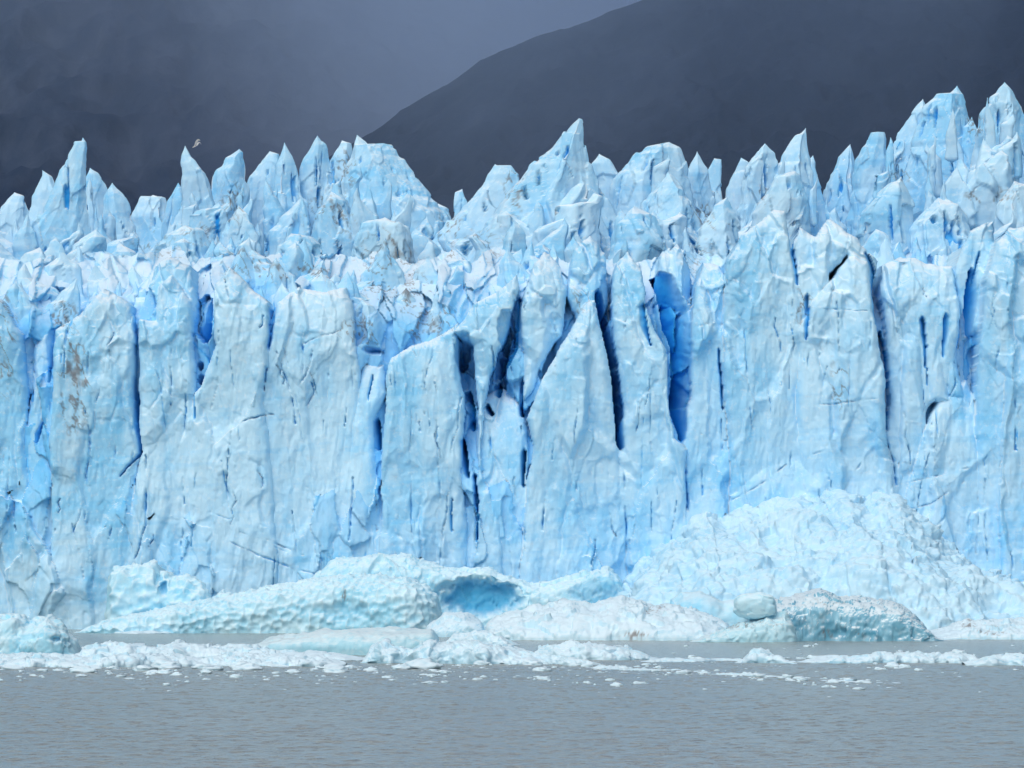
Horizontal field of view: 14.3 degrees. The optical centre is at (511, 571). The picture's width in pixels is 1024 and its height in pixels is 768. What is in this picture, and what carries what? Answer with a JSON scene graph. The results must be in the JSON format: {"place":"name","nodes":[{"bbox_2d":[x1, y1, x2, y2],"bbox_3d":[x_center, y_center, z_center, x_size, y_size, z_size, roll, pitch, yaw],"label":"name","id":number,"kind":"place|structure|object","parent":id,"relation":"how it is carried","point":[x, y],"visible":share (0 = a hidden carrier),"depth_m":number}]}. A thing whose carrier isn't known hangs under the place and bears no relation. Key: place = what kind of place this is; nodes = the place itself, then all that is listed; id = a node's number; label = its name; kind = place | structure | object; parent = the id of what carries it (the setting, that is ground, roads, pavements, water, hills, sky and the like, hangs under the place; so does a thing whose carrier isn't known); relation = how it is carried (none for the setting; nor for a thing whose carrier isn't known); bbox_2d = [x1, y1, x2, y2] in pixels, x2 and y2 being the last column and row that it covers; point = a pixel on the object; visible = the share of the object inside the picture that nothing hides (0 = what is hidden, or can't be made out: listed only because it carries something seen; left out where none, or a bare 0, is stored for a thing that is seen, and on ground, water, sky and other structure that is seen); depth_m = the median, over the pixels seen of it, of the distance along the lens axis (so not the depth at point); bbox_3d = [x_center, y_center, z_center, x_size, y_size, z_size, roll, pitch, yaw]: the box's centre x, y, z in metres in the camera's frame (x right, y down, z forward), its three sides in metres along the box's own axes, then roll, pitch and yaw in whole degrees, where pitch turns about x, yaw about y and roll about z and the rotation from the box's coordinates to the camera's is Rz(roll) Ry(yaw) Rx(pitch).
{"place":"outdoors","nodes":[
{"label":"outdoors","id":0,"kind":"place"},
{"bbox_2d":[0,0,640,214],"bbox_3d":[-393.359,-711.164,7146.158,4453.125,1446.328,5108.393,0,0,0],"label":"sky","id":1,"kind":"structure","parent":0,"point":[138,96],"depth_m":6379.49},
{"bbox_2d":[0,82,1023,628],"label":"glacier","id":2,"kind":"object","parent":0,"point":[562,356],"visible":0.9,"depth_m":500.47},
{"bbox_2d":[0,629,1023,767],"bbox_3d":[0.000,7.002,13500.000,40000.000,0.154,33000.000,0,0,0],"label":"water","id":3,"kind":"structure","parent":0,"point":[970,717],"depth_m":201.42},
{"bbox_2d":[0,665,25,669],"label":"ice chunk","id":4,"kind":"object","parent":3,"relation":"on","point":[5,667],"visible":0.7,"depth_m":294.51},
{"bbox_2d":[0,613,81,654],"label":"iceberg","id":5,"kind":"object","parent":3,"relation":"on","point":[19,633],"visible":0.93,"depth_m":342.86},
{"bbox_2d":[0,652,88,659],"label":"brash raft","id":6,"kind":"object","parent":3,"relation":"on","point":[30,654],"visible":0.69,"depth_m":324.85},
{"bbox_2d":[69,666,97,672],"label":"ice chunk","id":7,"kind":"object","parent":3,"relation":"on","point":[84,669],"visible":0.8,"depth_m":284.94},
{"bbox_2d":[90,665,102,668],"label":"ice chunk","id":8,"kind":"object","parent":3,"relation":"on","point":[95,667],"visible":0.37,"depth_m":294.76},
{"bbox_2d":[106,666,119,668],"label":"ice chunk","id":9,"kind":"object","parent":3,"relation":"on","point":[112,667],"visible":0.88,"depth_m":295.78},
{"bbox_2d":[115,630,171,633],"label":"brash raft","id":10,"kind":"object","parent":3,"relation":"on","point":[146,632],"visible":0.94,"depth_m":464.69},
{"bbox_2d":[0,652,288,667],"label":"brash raft","id":11,"kind":"object","parent":3,"relation":"on","point":[125,659],"visible":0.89,"depth_m":302.59},
{"bbox_2d":[132,665,157,670],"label":"ice chunk","id":12,"kind":"object","parent":3,"relation":"on","point":[141,668],"visible":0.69,"depth_m":289.51},
{"bbox_2d":[142,670,157,672],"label":"ice chunk","id":13,"kind":"object","parent":3,"relation":"on","point":[152,671],"visible":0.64,"depth_m":283.24},
{"bbox_2d":[157,669,173,673],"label":"ice chunk","id":14,"kind":"object","parent":3,"relation":"on","point":[165,671],"visible":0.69,"depth_m":282.89},
{"bbox_2d":[151,659,181,666],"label":"ice chunk","id":15,"kind":"object","parent":3,"relation":"on","point":[157,662],"visible":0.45,"depth_m":299.65},
{"bbox_2d":[150,652,182,656],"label":"brash raft","id":16,"kind":"object","parent":3,"relation":"on","point":[165,654],"visible":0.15,"depth_m":308.44},
{"bbox_2d":[104,559,231,619],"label":"iceberg","id":17,"kind":"object","parent":3,"relation":"on","point":[133,587],"visible":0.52,"depth_m":483.19},
{"bbox_2d":[157,663,180,668],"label":"ice chunk","id":18,"kind":"object","parent":3,"relation":"on","point":[167,665],"visible":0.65,"depth_m":296.22},
{"bbox_2d":[170,672,183,675],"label":"ice chunk","id":19,"kind":"object","parent":3,"relation":"on","point":[175,673],"visible":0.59,"depth_m":275.96},
{"bbox_2d":[191,663,212,668],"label":"ice chunk","id":20,"kind":"object","parent":3,"relation":"on","point":[200,666],"visible":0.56,"depth_m":296.00},
{"bbox_2d":[200,670,211,673],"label":"ice chunk","id":21,"kind":"object","parent":3,"relation":"on","point":[206,671],"visible":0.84,"depth_m":283.89},
{"bbox_2d":[202,667,223,670],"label":"ice chunk","id":22,"kind":"object","parent":3,"relation":"on","point":[212,668],"visible":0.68,"depth_m":290.31},
{"bbox_2d":[75,639,363,659],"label":"brash raft","id":23,"kind":"object","parent":3,"relation":"on","point":[109,647],"visible":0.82,"depth_m":328.10},
{"bbox_2d":[229,674,242,677],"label":"ice chunk","id":24,"kind":"object","parent":3,"relation":"on","point":[235,676],"visible":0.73,"depth_m":270.42},
{"bbox_2d":[228,661,246,667],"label":"ice chunk","id":25,"kind":"object","parent":3,"relation":"on","point":[239,663],"visible":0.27,"depth_m":297.24},
{"bbox_2d":[239,662,262,669],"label":"ice chunk","id":26,"kind":"object","parent":3,"relation":"on","point":[249,666],"visible":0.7,"depth_m":291.96},
{"bbox_2d":[73,572,442,633],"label":"iceberg","id":27,"kind":"object","parent":3,"relation":"on","point":[349,601],"visible":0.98,"depth_m":468.48},
{"bbox_2d":[214,652,346,666],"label":"brash raft","id":28,"kind":"object","parent":3,"relation":"on","point":[302,660],"visible":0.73,"depth_m":305.28},
{"bbox_2d":[284,669,300,672],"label":"ice chunk","id":29,"kind":"object","parent":3,"relation":"on","point":[291,670],"visible":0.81,"depth_m":284.64},
{"bbox_2d":[319,663,344,668],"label":"ice chunk","id":30,"kind":"object","parent":3,"relation":"on","point":[330,665],"visible":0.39,"depth_m":295.95},
{"bbox_2d":[322,666,348,672],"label":"ice chunk","id":31,"kind":"object","parent":3,"relation":"on","point":[340,669],"visible":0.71,"depth_m":285.50},
{"bbox_2d":[258,626,438,654],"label":"iceberg","id":32,"kind":"object","parent":3,"relation":"on","point":[357,641],"visible":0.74,"depth_m":346.43},
{"bbox_2d":[363,667,378,670],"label":"ice chunk","id":33,"kind":"object","parent":3,"relation":"on","point":[371,669],"visible":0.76,"depth_m":289.76},
{"bbox_2d":[391,664,411,668],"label":"ice chunk","id":34,"kind":"object","parent":3,"relation":"on","point":[401,666],"visible":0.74,"depth_m":294.52},
{"bbox_2d":[405,658,440,668],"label":"ice chunk","id":35,"kind":"object","parent":3,"relation":"on","point":[419,663],"visible":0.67,"depth_m":295.77},
{"bbox_2d":[421,681,437,683],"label":"ice chunk","id":36,"kind":"object","parent":3,"relation":"on","point":[427,682],"visible":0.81,"depth_m":257.37},
{"bbox_2d":[435,670,451,672],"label":"ice chunk","id":37,"kind":"object","parent":3,"relation":"on","point":[442,671],"visible":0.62,"depth_m":284.26},
{"bbox_2d":[360,638,538,664],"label":"brash raft","id":38,"kind":"object","parent":3,"relation":"on","point":[385,650],"visible":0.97,"depth_m":312.46},
{"bbox_2d":[426,611,483,636],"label":"iceberg","id":39,"kind":"object","parent":3,"relation":"on","point":[446,624],"visible":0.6,"depth_m":441.19},
{"bbox_2d":[313,552,623,629],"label":"iceberg","id":40,"kind":"object","parent":3,"relation":"on","point":[484,595],"visible":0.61,"depth_m":485.98},
{"bbox_2d":[445,630,518,645],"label":"brash raft","id":41,"kind":"object","parent":3,"relation":"on","point":[485,636],"visible":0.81,"depth_m":392.16},
{"bbox_2d":[473,660,490,664],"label":"ice chunk","id":42,"kind":"object","parent":3,"relation":"on","point":[482,662],"visible":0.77,"depth_m":308.30},
{"bbox_2d":[450,640,531,651],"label":"brash raft","id":43,"kind":"object","parent":3,"relation":"on","point":[506,646],"visible":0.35,"depth_m":349.21},
{"bbox_2d":[19,643,1018,696],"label":"brash ice","id":44,"kind":"structure","parent":3,"relation":"on","point":[529,667],"depth_m":284.57},
{"bbox_2d":[522,659,542,664],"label":"ice chunk","id":45,"kind":"object","parent":3,"relation":"on","point":[530,662],"visible":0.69,"depth_m":307.78},
{"bbox_2d":[532,667,552,670],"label":"ice chunk","id":46,"kind":"object","parent":3,"relation":"on","point":[541,669],"visible":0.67,"depth_m":288.40},
{"bbox_2d":[537,676,550,679],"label":"ice chunk","id":47,"kind":"object","parent":3,"relation":"on","point":[545,677],"visible":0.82,"depth_m":266.44},
{"bbox_2d":[512,650,600,664],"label":"brash raft","id":48,"kind":"object","parent":3,"relation":"on","point":[555,659],"visible":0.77,"depth_m":309.56},
{"bbox_2d":[581,664,592,666],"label":"ice chunk","id":49,"kind":"object","parent":3,"relation":"on","point":[585,665],"visible":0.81,"depth_m":301.48},
{"bbox_2d":[534,639,660,659],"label":"brash raft","id":50,"kind":"object","parent":3,"relation":"on","point":[588,650],"visible":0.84,"depth_m":326.31},
{"bbox_2d":[585,665,617,667],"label":"brash raft","id":51,"kind":"object","parent":3,"relation":"on","point":[604,666],"visible":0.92,"depth_m":297.28},
{"bbox_2d":[485,595,730,640],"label":"iceberg","id":52,"kind":"object","parent":3,"relation":"on","point":[621,617],"visible":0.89,"depth_m":421.71},
{"bbox_2d":[610,682,622,685],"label":"ice chunk","id":53,"kind":"object","parent":3,"relation":"on","point":[615,684],"visible":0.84,"depth_m":251.08},
{"bbox_2d":[631,681,647,683],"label":"ice chunk","id":54,"kind":"object","parent":3,"relation":"on","point":[635,682],"visible":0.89,"depth_m":256.30},
{"bbox_2d":[602,668,704,671],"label":"brash raft","id":55,"kind":"object","parent":3,"relation":"on","point":[642,669],"visible":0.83,"depth_m":292.88},
{"bbox_2d":[673,671,690,673],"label":"ice chunk","id":56,"kind":"object","parent":3,"relation":"on","point":[680,672],"visible":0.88,"depth_m":281.89},
{"bbox_2d":[641,657,740,661],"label":"brash raft","id":57,"kind":"object","parent":3,"relation":"on","point":[665,659],"visible":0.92,"depth_m":319.84},
{"bbox_2d":[670,591,747,625],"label":"iceberg","id":58,"kind":"object","parent":3,"relation":"on","point":[701,601],"visible":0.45,"depth_m":440.81},
{"bbox_2d":[690,611,797,642],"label":"iceberg","id":59,"kind":"object","parent":3,"relation":"on","point":[779,626],"visible":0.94,"depth_m":408.37},
{"bbox_2d":[733,592,776,619],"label":"ice boulder","id":60,"kind":"object","parent":59,"relation":"on","point":[755,606],"visible":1,"depth_m":409.21},
{"bbox_2d":[751,673,765,676],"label":"ice chunk","id":61,"kind":"object","parent":3,"relation":"on","point":[758,675],"visible":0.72,"depth_m":272.07},
{"bbox_2d":[717,672,809,677],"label":"brash raft","id":62,"kind":"object","parent":3,"relation":"on","point":[730,673],"visible":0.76,"depth_m":276.46},
{"bbox_2d":[735,648,796,663],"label":"brash raft","id":63,"kind":"object","parent":3,"relation":"on","point":[757,655],"visible":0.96,"depth_m":315.12},
{"bbox_2d":[781,674,793,677],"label":"ice chunk","id":64,"kind":"object","parent":3,"relation":"on","point":[787,675],"visible":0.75,"depth_m":270.21},
{"bbox_2d":[618,488,1023,630],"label":"ice rubble","id":65,"kind":"object","parent":3,"relation":"on","point":[894,547],"visible":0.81,"depth_m":466.42},
{"bbox_2d":[825,679,841,682],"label":"ice chunk","id":66,"kind":"object","parent":3,"relation":"on","point":[832,681],"visible":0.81,"depth_m":258.03},
{"bbox_2d":[843,678,856,680],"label":"ice chunk","id":67,"kind":"object","parent":3,"relation":"on","point":[847,679],"visible":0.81,"depth_m":262.94},
{"bbox_2d":[774,588,946,641],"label":"iceberg","id":68,"kind":"object","parent":3,"relation":"on","point":[818,614],"visible":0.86,"depth_m":414.31},
{"bbox_2d":[883,662,899,667],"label":"ice chunk","id":69,"kind":"object","parent":3,"relation":"on","point":[891,664],"visible":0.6,"depth_m":300.55},
{"bbox_2d":[798,650,1023,663],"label":"brash raft","id":70,"kind":"object","parent":3,"relation":"on","point":[917,656],"visible":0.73,"depth_m":315.52},
{"bbox_2d":[951,649,965,653],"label":"ice chunk","id":71,"kind":"object","parent":3,"relation":"on","point":[957,651],"visible":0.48,"depth_m":350.64},
{"bbox_2d":[930,617,1023,639],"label":"iceberg","id":72,"kind":"object","parent":3,"relation":"on","point":[995,629],"visible":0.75,"depth_m":426.55},
{"bbox_2d":[962,654,1023,665],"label":"brash raft","id":73,"kind":"object","parent":3,"relation":"on","point":[996,660],"visible":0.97,"depth_m":307.58},
{"bbox_2d":[329,0,1023,218],"bbox_3d":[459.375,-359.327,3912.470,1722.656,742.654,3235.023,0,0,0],"label":"mountain","id":74,"kind":"structure","parent":0,"point":[730,84],"depth_m":3747.02}
]}

